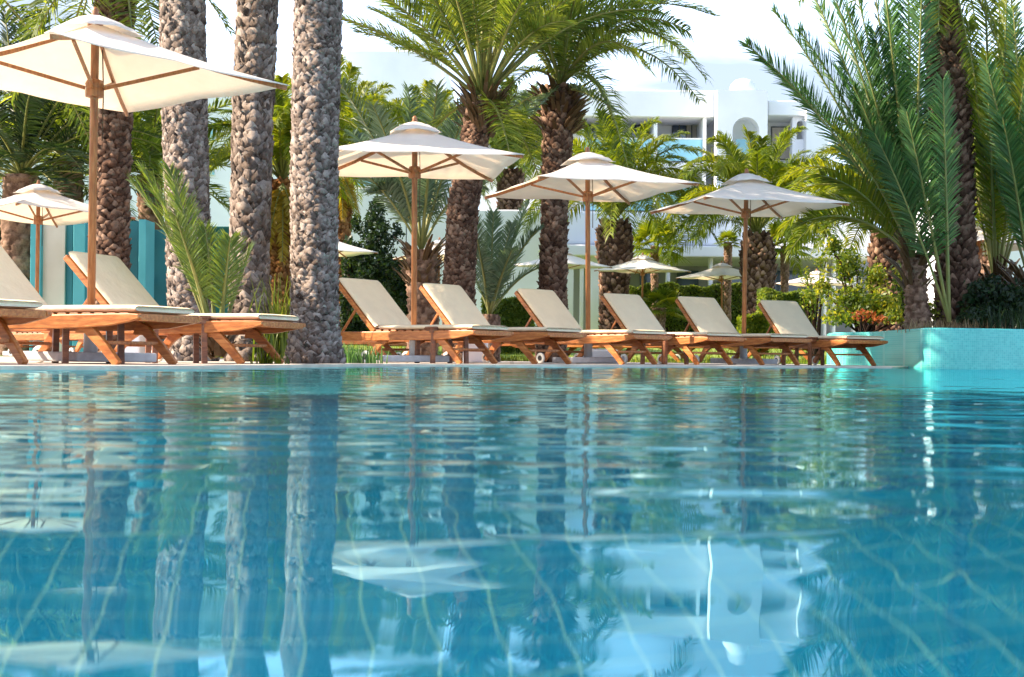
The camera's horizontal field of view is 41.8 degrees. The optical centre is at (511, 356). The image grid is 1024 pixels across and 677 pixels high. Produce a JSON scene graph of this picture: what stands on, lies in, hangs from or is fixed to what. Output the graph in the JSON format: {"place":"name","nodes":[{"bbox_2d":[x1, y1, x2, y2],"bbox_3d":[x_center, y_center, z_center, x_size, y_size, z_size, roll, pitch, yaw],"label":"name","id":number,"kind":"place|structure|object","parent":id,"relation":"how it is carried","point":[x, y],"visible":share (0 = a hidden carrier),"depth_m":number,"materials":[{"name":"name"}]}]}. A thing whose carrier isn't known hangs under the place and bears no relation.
{"place":"outdoors","nodes":[
{"label":"outdoors","id":0,"kind":"place"},
{"bbox_2d":[125,335,151,352],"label":"white plinth","id":1,"kind":"structure","parent":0,"point":[136,349],"depth_m":12.60,"materials":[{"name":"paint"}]},
{"bbox_2d":[247,349,278,363],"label":"lily plant","id":2,"kind":"object","parent":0,"point":[267,361],"visible":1,"depth_m":10.09,"materials":[{"name":"green plant"}]},
{"bbox_2d":[273,352,289,363],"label":"lily plant","id":3,"kind":"object","parent":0,"point":[277,361],"visible":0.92,"depth_m":9.99,"materials":[{"name":"green plant"}]},
{"bbox_2d":[0,345,826,363],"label":"lawn","id":4,"kind":"structure","parent":0,"point":[638,355],"depth_m":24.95,"materials":[{"name":"green plant"}]},
{"bbox_2d":[0,5,162,354],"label":"date palm","id":5,"kind":"object","parent":4,"relation":"on","point":[16,236],"visible":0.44,"depth_m":20.73,"materials":[{"name":"green plant"}]},
{"bbox_2d":[0,17,163,220],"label":"date palm","id":6,"kind":"object","parent":4,"relation":"on","point":[137,139],"visible":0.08,"depth_m":22.22,"materials":[{"name":"green plant"}]},
{"bbox_2d":[29,219,167,351],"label":"shower wall","id":7,"kind":"structure","parent":4,"relation":"on","point":[60,282],"depth_m":20.70,"materials":[{"name":"teal paint"}]},
{"bbox_2d":[41,97,231,229],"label":"date palm","id":8,"kind":"object","parent":4,"relation":"on","point":[152,118],"visible":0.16,"depth_m":23.78,"materials":[{"name":"green plant"}]},
{"bbox_2d":[212,226,228,312],"bbox_3d":[-5.689,-1.358,26.075,0.393,2.318,0.150,1,0,0],"label":"teal screen","id":9,"kind":"object","parent":4,"relation":"on","point":[226,229],"visible":0.06,"depth_m":26.00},
{"bbox_2d":[0,49,453,225],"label":"hotel wing","id":10,"kind":"structure","parent":4,"relation":"on","point":[394,68],"depth_m":62.00,"materials":[{"name":"white paint"}]},
{"bbox_2d":[208,72,382,314],"bbox_3d":[-4.316,-2.703,25.130,4.125,5.205,4.033,1,0,0],"label":"canary palm","id":11,"kind":"object","parent":4,"relation":"on","point":[280,243],"visible":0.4,"depth_m":24.53,"materials":[{"name":"green plant"}]},
{"bbox_2d":[338,242,377,257],"bbox_3d":[-4.127,-1.539,29.254,1.833,2.378,1.833,0,1,-29],"label":"parasol","id":12,"kind":"object","parent":4,"relation":"on","point":[345,250],"visible":0.15,"depth_m":28.99,"materials":[{"name":"beige fabric"}]},
{"bbox_2d":[287,53,444,327],"bbox_3d":[-4.408,-4.006,34.764,5.431,7.323,5.508,1,0,0],"label":"canary palm","id":13,"kind":"object","parent":4,"relation":"on","point":[345,210],"visible":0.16,"depth_m":34.29,"materials":[{"name":"green plant"}]},
{"bbox_2d":[342,194,405,328],"bbox_3d":[-3.240,-2.071,30.990,1.585,3.444,1.180,1,0,0],"label":"columnar shrub","id":14,"kind":"object","parent":4,"relation":"on","point":[375,239],"visible":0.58,"depth_m":30.87,"materials":[{"name":"green plant"}]},
{"bbox_2d":[339,255,408,331],"bbox_3d":[-3.160,-1.438,33.590,2.236,2.297,1.466,1,0,0],"label":"hedge","id":15,"kind":"object","parent":4,"relation":"on","point":[399,290],"visible":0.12,"depth_m":33.03,"materials":[{"name":"green plant"}]},
{"bbox_2d":[389,342,406,354],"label":"sun lounger","id":16,"kind":"object","parent":4,"relation":"on","point":[401,344],"visible":0.05,"depth_m":20.78,"materials":[{"name":"brown wood"}]},
{"bbox_2d":[353,78,496,208],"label":"canary palm","id":17,"kind":"object","parent":4,"relation":"on","point":[447,105],"visible":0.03,"depth_m":43.76,"materials":[{"name":"green plant"}]},
{"bbox_2d":[393,237,476,324],"bbox_3d":[-1.696,-1.561,30.985,1.833,2.378,1.833,1,-1,-17],"label":"parasol","id":18,"kind":"object","parent":4,"relation":"on","point":[436,243],"visible":0.18,"depth_m":30.89,"materials":[{"name":"beige fabric"}]},
{"bbox_2d":[351,188,541,325],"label":"garden wall","id":19,"kind":"structure","parent":4,"relation":"on","point":[530,253],"depth_m":40.00,"materials":[{"name":"paint"}]},
{"bbox_2d":[439,344,534,352],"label":"sun lounger","id":20,"kind":"object","parent":4,"relation":"on","point":[531,346],"visible":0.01,"depth_m":19.57,"materials":[{"name":"brown wood"}]},
{"bbox_2d":[480,296,535,353],"bbox_3d":[-0.076,-0.550,24.483,1.047,1.186,1.195,1,0,0],"label":"hedge","id":21,"kind":"object","parent":4,"relation":"on","point":[511,311],"visible":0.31,"depth_m":24.02,"materials":[{"name":"green plant"}]},
{"bbox_2d":[442,76,595,209],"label":"canary palm","id":22,"kind":"object","parent":4,"relation":"on","point":[509,177],"visible":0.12,"depth_m":42.97,"materials":[{"name":"green plant"}]},
{"bbox_2d":[514,252,611,268],"bbox_3d":[1.229,-1.541,33.623,1.833,2.378,1.833,1,0,44],"label":"parasol","id":23,"kind":"object","parent":4,"relation":"on","point":[574,262],"visible":0.23,"depth_m":33.53,"materials":[{"name":"white fabric"}]},
{"bbox_2d":[512,345,620,356],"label":"sun lounger","id":24,"kind":"object","parent":4,"relation":"on","point":[571,348],"visible":0.03,"depth_m":21.46,"materials":[{"name":"brown wood"}]},
{"bbox_2d":[583,349,617,356],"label":"white plinth","id":25,"kind":"structure","parent":4,"relation":"on","point":[601,353],"depth_m":16.60,"materials":[{"name":"paint"}]},
{"bbox_2d":[514,107,722,329],"bbox_3d":[2.865,-3.486,36.747,5.791,6.434,6.065,1,0,0],"label":"canary palm","id":26,"kind":"object","parent":4,"relation":"on","point":[615,238],"visible":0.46,"depth_m":36.31,"materials":[{"name":"green plant"}]},
{"bbox_2d":[571,345,690,362],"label":"sun lounger","id":27,"kind":"object","parent":4,"relation":"on","point":[671,352],"visible":0.11,"depth_m":20.44,"materials":[{"name":"brown wood"}]},
{"bbox_2d":[594,253,690,299],"bbox_3d":[3.410,-1.519,35.075,1.833,2.378,1.833,1,1,41],"label":"parasol","id":28,"kind":"object","parent":4,"relation":"on","point":[642,265],"visible":0.91,"depth_m":34.97,"materials":[{"name":"beige fabric"}]},
{"bbox_2d":[633,214,692,318],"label":"fan palm","id":29,"kind":"object","parent":4,"relation":"on","point":[640,237],"visible":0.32,"depth_m":39.81,"materials":[{"name":"green plant"}]},
{"bbox_2d":[642,285,686,330],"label":"fan palm","id":30,"kind":"object","parent":4,"relation":"on","point":[664,296],"visible":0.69,"depth_m":34.84,"materials":[{"name":"green plant"}]},
{"bbox_2d":[629,281,741,331],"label":"hedge","id":31,"kind":"object","parent":4,"relation":"on","point":[674,324],"visible":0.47,"depth_m":41.03,"materials":[{"name":"green plant"}]},
{"bbox_2d":[676,261,740,309],"bbox_3d":[5.897,-1.494,37.688,1.833,2.378,1.833,0,0,-40],"label":"parasol","id":32,"kind":"object","parent":4,"relation":"on","point":[721,271],"visible":0.81,"depth_m":37.58,"materials":[{"name":"beige fabric"}]},
{"bbox_2d":[675,347,747,359],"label":"sun lounger","id":33,"kind":"object","parent":4,"relation":"on","point":[735,349],"visible":0.09,"depth_m":21.36,"materials":[{"name":"brown wood"}]},
{"bbox_2d":[567,187,870,335],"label":"garden pavilion","id":34,"kind":"structure","parent":4,"relation":"on","point":[709,255],"depth_m":43.50,"materials":[{"name":"paint"}]},
{"bbox_2d":[640,273,658,284],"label":"window","id":35,"kind":"structure","parent":34,"relation":"in","point":[647,276],"depth_m":46.90,"materials":[{"name":"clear glass"}]},
{"bbox_2d":[677,271,698,285],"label":"window","id":36,"kind":"structure","parent":34,"relation":"in","point":[684,282],"depth_m":46.90,"materials":[{"name":"grey glass"}]},
{"bbox_2d":[774,271,799,291],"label":"window","id":37,"kind":"structure","parent":34,"relation":"in","point":[777,287],"depth_m":46.90,"materials":[{"name":"grey glass"}]},
{"bbox_2d":[713,229,741,321],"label":"fan palm","id":38,"kind":"object","parent":4,"relation":"on","point":[727,254],"visible":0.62,"depth_m":39.90,"materials":[{"name":"green plant"}]},
{"bbox_2d":[735,311,769,355],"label":"hedge","id":39,"kind":"object","parent":4,"relation":"on","point":[757,322],"visible":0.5,"depth_m":24.50,"materials":[{"name":"green plant"}]},
{"bbox_2d":[660,124,847,313],"bbox_3d":[6.405,-3.180,35.341,5.232,5.860,5.793,1,0,0],"label":"canary palm","id":40,"kind":"object","parent":4,"relation":"on","point":[762,265],"visible":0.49,"depth_m":34.92,"materials":[{"name":"green plant"}]},
{"bbox_2d":[747,348,807,359],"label":"sun lounger","id":41,"kind":"object","parent":4,"relation":"on","point":[764,350],"visible":0.09,"depth_m":22.39,"materials":[{"name":"brown wood"}]},
{"bbox_2d":[755,287,817,332],"bbox_3d":[6.236,-0.871,30.474,1.257,1.410,1.227,1,0,0],"label":"hedge","id":42,"kind":"object","parent":4,"relation":"on","point":[765,293],"visible":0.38,"depth_m":30.01,"materials":[{"name":"green plant"}]},
{"bbox_2d":[766,218,817,292],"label":"fan palm","id":43,"kind":"object","parent":4,"relation":"on","point":[784,277],"visible":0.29,"depth_m":37.90,"materials":[{"name":"green plant"}]},
{"bbox_2d":[796,242,832,362],"bbox_3d":[4.837,-0.870,21.566,0.579,1.990,0.568,1,0,0],"label":"leafy bush","id":44,"kind":"object","parent":4,"relation":"on","point":[810,298],"visible":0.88,"depth_m":21.50,"materials":[{"name":"green plant"}]},
{"bbox_2d":[775,269,855,303],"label":"parasol","id":45,"kind":"object","parent":4,"relation":"on","point":[795,282],"visible":0.4,"depth_m":40.50,"materials":[{"name":"beige fabric"}]},
{"bbox_2d":[769,106,991,330],"bbox_3d":[6.376,-2.065,23.003,4.024,4.348,4.255,1,0,0],"label":"canary palm","id":46,"kind":"object","parent":4,"relation":"on","point":[879,247],"visible":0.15,"depth_m":22.88,"materials":[{"name":"green plant"}]},
{"bbox_2d":[900,220,1022,274],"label":"building","id":47,"kind":"structure","parent":4,"relation":"on","point":[980,240],"depth_m":22.36,"materials":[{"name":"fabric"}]},
{"bbox_2d":[907,27,1021,274],"bbox_3d":[9.615,-3.213,26.922,4.654,6.291,4.964,1,0,42],"label":"canary palm","id":48,"kind":"object","parent":4,"relation":"on","point":[985,260],"visible":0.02,"depth_m":26.81,"materials":[{"name":"green plant"}]},
{"bbox_2d":[916,180,1023,326],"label":"white villa","id":49,"kind":"object","parent":4,"relation":"on","point":[1015,256],"depth_m":41.46,"materials":[{"name":"paint"}]},
{"bbox_2d":[0,356,869,365],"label":"deck","id":50,"kind":"structure","parent":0,"point":[7,360],"depth_m":12.28,"materials":[{"name":"beige stone"}]},
{"bbox_2d":[0,299,51,364],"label":"sun lounger","id":51,"kind":"object","parent":50,"relation":"on","point":[16,312],"visible":0.95,"depth_m":7.63,"materials":[{"name":"brown wood"}]},
{"bbox_2d":[0,331,77,355],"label":"sun lounger","id":52,"kind":"object","parent":50,"relation":"on","point":[27,335],"visible":0.27,"depth_m":17.67,"materials":[{"name":"brown wood"}]},
{"bbox_2d":[0,180,136,355],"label":"parasol","id":53,"kind":"object","parent":50,"relation":"on","point":[38,204],"visible":0.82,"depth_m":18.03,"materials":[{"name":"beige fabric"}]},
{"bbox_2d":[0,0,157,152],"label":"date palm","id":54,"kind":"object","parent":50,"relation":"on","point":[10,10],"visible":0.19,"depth_m":18.17,"materials":[{"name":"green plant"}]},
{"bbox_2d":[52,323,124,363],"bbox_3d":[-2.766,-0.124,8.750,0.420,0.346,0.420,1,0,-29],"label":"side table","id":55,"kind":"object","parent":50,"relation":"on","point":[65,343],"visible":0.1,"depth_m":8.66,"materials":[{"name":"brown wood"}]},
{"bbox_2d":[0,245,201,364],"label":"sun lounger","id":56,"kind":"object","parent":50,"relation":"on","point":[92,321],"visible":0.79,"depth_m":8.34,"materials":[{"name":"brown wood"}]},
{"bbox_2d":[44,333,167,351],"bbox_3d":[-4.792,-0.158,16.023,1.916,0.386,0.655,1,0,40],"label":"sun lounger","id":57,"kind":"object","parent":50,"relation":"on","point":[80,339],"visible":0.06,"depth_m":15.94,"materials":[{"name":"brown wood"}]},
{"bbox_2d":[0,0,234,351],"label":"date palm","id":58,"kind":"object","parent":50,"relation":"on","point":[115,161],"visible":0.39,"depth_m":15.31,"materials":[{"name":"brown plant"}]},
{"bbox_2d":[0,7,289,361],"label":"parasol","id":59,"kind":"object","parent":50,"relation":"on","point":[94,61],"visible":0.94,"depth_m":9.14,"materials":[{"name":"beige fabric"}]},
{"bbox_2d":[41,251,305,363],"bbox_3d":[-2.552,-0.360,10.110,1.904,0.851,0.655,1,0,20],"label":"sun lounger","id":60,"kind":"object","parent":50,"relation":"on","point":[118,282],"visible":0.5,"depth_m":10.05,"materials":[{"name":"brown wood"}]},
{"bbox_2d":[145,315,210,363],"bbox_3d":[-2.442,-0.121,9.750,0.420,0.346,0.420,1,0,-23],"label":"side table","id":61,"kind":"object","parent":50,"relation":"on","point":[204,353],"visible":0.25,"depth_m":9.64,"materials":[{"name":"brown wood"}]},
{"bbox_2d":[158,0,219,360],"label":"date palm","id":62,"kind":"object","parent":50,"relation":"on","point":[182,31],"visible":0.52,"depth_m":12.42,"materials":[{"name":"grey plant"}]},
{"bbox_2d":[125,157,254,359],"bbox_3d":[-2.517,-0.807,10.669,1.004,1.669,1.237,1,0,-25],"label":"young palm","id":63,"kind":"object","parent":50,"relation":"on","point":[198,279],"visible":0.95,"depth_m":10.56,"materials":[{"name":"green plant"}]},
{"bbox_2d":[224,0,278,360],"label":"date palm","id":64,"kind":"object","parent":50,"relation":"on","point":[255,54],"visible":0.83,"depth_m":13.03,"materials":[{"name":"grey plant"}]},
{"bbox_2d":[226,270,290,361],"bbox_3d":[-2.285,-0.396,13.019,0.863,0.899,0.737,1,0,30],"label":"herb plant","id":65,"kind":"object","parent":50,"relation":"on","point":[277,341],"visible":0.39,"depth_m":12.91,"materials":[{"name":"green plant"}]},
{"bbox_2d":[283,0,345,363],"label":"date palm","id":66,"kind":"object","parent":50,"relation":"on","point":[316,54],"visible":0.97,"depth_m":10.73,"materials":[{"name":"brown plant"}]},
{"bbox_2d":[342,340,388,362],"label":"herb plant","id":67,"kind":"object","parent":50,"relation":"on","point":[353,356],"visible":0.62,"depth_m":11.87,"materials":[{"name":"green plant"}]},
{"bbox_2d":[342,341,404,354],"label":"sun lounger","id":68,"kind":"object","parent":50,"relation":"on","point":[386,345],"visible":0.04,"depth_m":19.12,"materials":[{"name":"brown wood"}]},
{"bbox_2d":[340,77,490,354],"bbox_3d":[-1.355,-1.842,18.094,2.136,3.869,2.775,1,0,0],"label":"date palm","id":69,"kind":"object","parent":50,"relation":"on","point":[429,260],"visible":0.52,"depth_m":17.79,"materials":[{"name":"green plant"}]},
{"bbox_2d":[339,278,513,363],"bbox_3d":[-0.943,-0.344,13.041,1.904,0.851,0.655,1,0,35],"label":"sun lounger","id":70,"kind":"object","parent":50,"relation":"on","point":[380,313],"visible":0.83,"depth_m":12.98,"materials":[{"name":"brown wood"}]},
{"bbox_2d":[338,116,524,361],"bbox_3d":[-0.945,-1.135,12.974,1.833,2.378,1.833,0,0,-10],"label":"parasol","id":71,"kind":"object","parent":50,"relation":"on","point":[414,150],"visible":0.93,"depth_m":12.95,"materials":[{"name":"beige fabric"}]},
{"bbox_2d":[414,326,468,363],"bbox_3d":[-0.669,-0.103,12.750,0.420,0.346,0.420,1,0,-29],"label":"side table","id":72,"kind":"object","parent":50,"relation":"on","point":[431,329],"visible":0.51,"depth_m":12.66,"materials":[{"name":"brown wood"}]},
{"bbox_2d":[419,283,586,363],"bbox_3d":[-0.188,-0.337,13.809,1.904,0.851,0.655,1,0,39],"label":"sun lounger","id":73,"kind":"object","parent":50,"relation":"on","point":[452,304],"visible":0.63,"depth_m":13.86,"materials":[{"name":"brown wood"}]},
{"bbox_2d":[476,199,544,361],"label":"young palm","id":74,"kind":"object","parent":50,"relation":"on","point":[496,274],"visible":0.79,"depth_m":17.37,"materials":[{"name":"green plant"}]},
{"bbox_2d":[341,0,722,361],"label":"date palm","id":75,"kind":"object","parent":50,"relation":"on","point":[474,24],"visible":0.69,"depth_m":16.04,"materials":[{"name":"green plant"}]},
{"bbox_2d":[503,288,671,364],"bbox_3d":[0.788,-0.327,14.657,1.904,0.851,0.655,1,0,44],"label":"sun lounger","id":76,"kind":"object","parent":50,"relation":"on","point":[545,308],"visible":0.75,"depth_m":14.69,"materials":[{"name":"brown wood"}]},
{"bbox_2d":[484,147,698,362],"bbox_3d":[0.836,-1.117,14.771,1.833,2.378,1.833,0,0,-19],"label":"parasol","id":77,"kind":"object","parent":50,"relation":"on","point":[587,176],"visible":0.98,"depth_m":14.75,"materials":[{"name":"beige fabric"}]},
{"bbox_2d":[486,0,712,362],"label":"date palm","id":78,"kind":"object","parent":50,"relation":"on","point":[561,103],"visible":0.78,"depth_m":17.01,"materials":[{"name":"green plant"}]},
{"bbox_2d":[640,334,688,364],"bbox_3d":[1.730,-0.079,15.200,0.420,0.346,0.420,1,0,-40],"label":"side table","id":79,"kind":"object","parent":50,"relation":"on","point":[664,354],"visible":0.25,"depth_m":14.99,"materials":[{"name":"brown wood"}]},
{"bbox_2d":[601,293,746,364],"bbox_3d":[1.773,-0.317,15.534,0.655,0.851,1.904,1,0,-40],"label":"sun lounger","id":80,"kind":"object","parent":50,"relation":"on","point":[630,312],"visible":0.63,"depth_m":15.65,"materials":[{"name":"brown wood"}]},
{"bbox_2d":[675,296,811,365],"bbox_3d":[2.682,-0.308,16.089,0.655,0.851,1.904,1,0,-33],"label":"sun lounger","id":81,"kind":"object","parent":50,"relation":"on","point":[703,314],"visible":0.65,"depth_m":16.27,"materials":[{"name":"brown wood"}]},
{"bbox_2d":[650,168,849,363],"bbox_3d":[2.838,-1.097,16.332,1.833,2.378,1.833,1,0,-14],"label":"parasol","id":82,"kind":"object","parent":50,"relation":"on","point":[746,195],"visible":0.97,"depth_m":16.30,"materials":[{"name":"beige fabric"}]},
{"bbox_2d":[781,337,824,364],"bbox_3d":[3.584,-0.060,16.500,0.420,0.346,0.420,1,0,38],"label":"side table","id":83,"kind":"object","parent":50,"relation":"on","point":[822,358],"visible":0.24,"depth_m":16.45,"materials":[{"name":"brown wood"}]},
{"bbox_2d":[754,300,887,365],"bbox_3d":[3.807,-0.297,16.846,0.655,0.851,1.904,1,0,-28],"label":"sun lounger","id":84,"kind":"object","parent":50,"relation":"on","point":[786,317],"visible":0.73,"depth_m":17.07,"materials":[{"name":"beige fabric"}]},
{"bbox_2d":[469,343,487,362],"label":"white plinth","id":85,"kind":"structure","parent":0,"point":[475,357],"depth_m":14.60,"materials":[{"name":"paint"}]},
{"bbox_2d":[0,366,1023,676],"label":"pool water","id":86,"kind":"structure","parent":0,"point":[554,522],"depth_m":0.77,"materials":[{"name":"blue liquid"}]},
{"bbox_2d":[0,0,1023,227],"label":"sky","id":87,"kind":"structure","parent":0,"point":[715,46],"materials":[{"name":"white"}]},
{"bbox_2d":[479,78,827,214],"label":"hotel building","id":88,"kind":"structure","parent":0,"point":[747,104],"depth_m":56.02,"materials":[{"name":"paint"}]},
{"bbox_2d":[631,125,648,137],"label":"window","id":89,"kind":"structure","parent":88,"relation":"in","point":[635,126],"depth_m":58.05,"materials":[{"name":"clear glass"}]},
{"bbox_2d":[672,125,686,137],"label":"window","id":90,"kind":"structure","parent":88,"relation":"in","point":[675,128],"depth_m":58.05,"materials":[{"name":"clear glass"}]},
{"bbox_2d":[686,125,696,137],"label":"window","id":91,"kind":"structure","parent":88,"relation":"in","point":[692,129],"depth_m":58.05,"materials":[{"name":"grey glass"}]},
{"bbox_2d":[771,127,789,159],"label":"window","id":92,"kind":"structure","parent":88,"relation":"in","point":[776,130],"depth_m":57.83,"materials":[{"name":"grey glass"}]},
{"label":"pool wall","id":93,"kind":"structure","parent":0,"visible":0},
{"bbox_2d":[0,363,907,369],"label":"pool edge","id":94,"kind":"object","parent":93,"relation":"on","point":[93,367],"visible":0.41,"depth_m":10.19,"materials":[{"name":"stone"}]},
{"bbox_3d":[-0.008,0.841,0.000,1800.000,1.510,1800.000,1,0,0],"label":"ground","id":95,"kind":"structure","parent":0,"visible":0},
{"bbox_2d":[827,328,1023,369],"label":"raised planter","id":96,"kind":"object","parent":95,"relation":"on","point":[954,348],"visible":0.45,"depth_m":15.27,"materials":[{"name":"tile"}]},
{"bbox_2d":[737,0,964,328],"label":"date palm clump","id":97,"kind":"object","parent":96,"relation":"on","point":[898,171],"visible":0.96,"depth_m":16.44,"materials":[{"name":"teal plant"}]},
{"bbox_2d":[813,220,904,331],"bbox_3d":[4.899,-1.110,18.645,1.189,1.757,1.743,1,0,0],"label":"leafy bush","id":98,"kind":"object","parent":96,"relation":"on","point":[873,300],"visible":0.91,"depth_m":18.90,"materials":[{"name":"green plant"}]},
{"bbox_2d":[851,308,892,331],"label":"plant","id":99,"kind":"object","parent":96,"relation":"on","point":[877,320],"visible":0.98,"depth_m":18.16,"materials":[{"name":"orange plant"}]},
{"bbox_2d":[790,0,1016,327],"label":"date palm","id":100,"kind":"object","parent":96,"relation":"on","point":[965,264],"visible":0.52,"depth_m":16.96,"materials":[{"name":"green plant"}]},
{"bbox_2d":[886,261,944,320],"bbox_3d":[5.259,-0.756,17.486,0.518,1.047,1.074,1,0,-14],"label":"leafy bush","id":101,"kind":"object","parent":96,"relation":"on","point":[930,304],"visible":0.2,"depth_m":17.61,"materials":[{"name":"green plant"}]},
{"bbox_2d":[897,316,967,332],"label":"straw tuft","id":102,"kind":"object","parent":96,"relation":"on","point":[928,325],"visible":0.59,"depth_m":15.89,"materials":[{"name":"brown plant"}]},
{"bbox_2d":[919,318,1005,328],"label":"straw tuft","id":103,"kind":"object","parent":96,"relation":"on","point":[951,325],"visible":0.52,"depth_m":15.83,"materials":[{"name":"brown plant"}]},
{"bbox_2d":[953,272,1023,328],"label":"dark shrub","id":104,"kind":"object","parent":96,"relation":"on","point":[990,292],"visible":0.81,"depth_m":16.41,"materials":[{"name":"green plant"}]},
{"bbox_2d":[960,0,1023,327],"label":"date palm clump","id":105,"kind":"object","parent":96,"relation":"on","point":[995,228],"visible":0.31,"depth_m":17.05,"materials":[{"name":"green plant"}]},
{"bbox_2d":[967,301,1023,328],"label":"brown tuft","id":106,"kind":"object","parent":96,"relation":"on","point":[1019,324],"visible":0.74,"depth_m":15.86,"materials":[{"name":"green plant"}]},
{"bbox_2d":[972,4,1023,325],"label":"date palm clump","id":107,"kind":"object","parent":96,"relation":"on","point":[1011,159],"visible":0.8,"depth_m":16.40,"materials":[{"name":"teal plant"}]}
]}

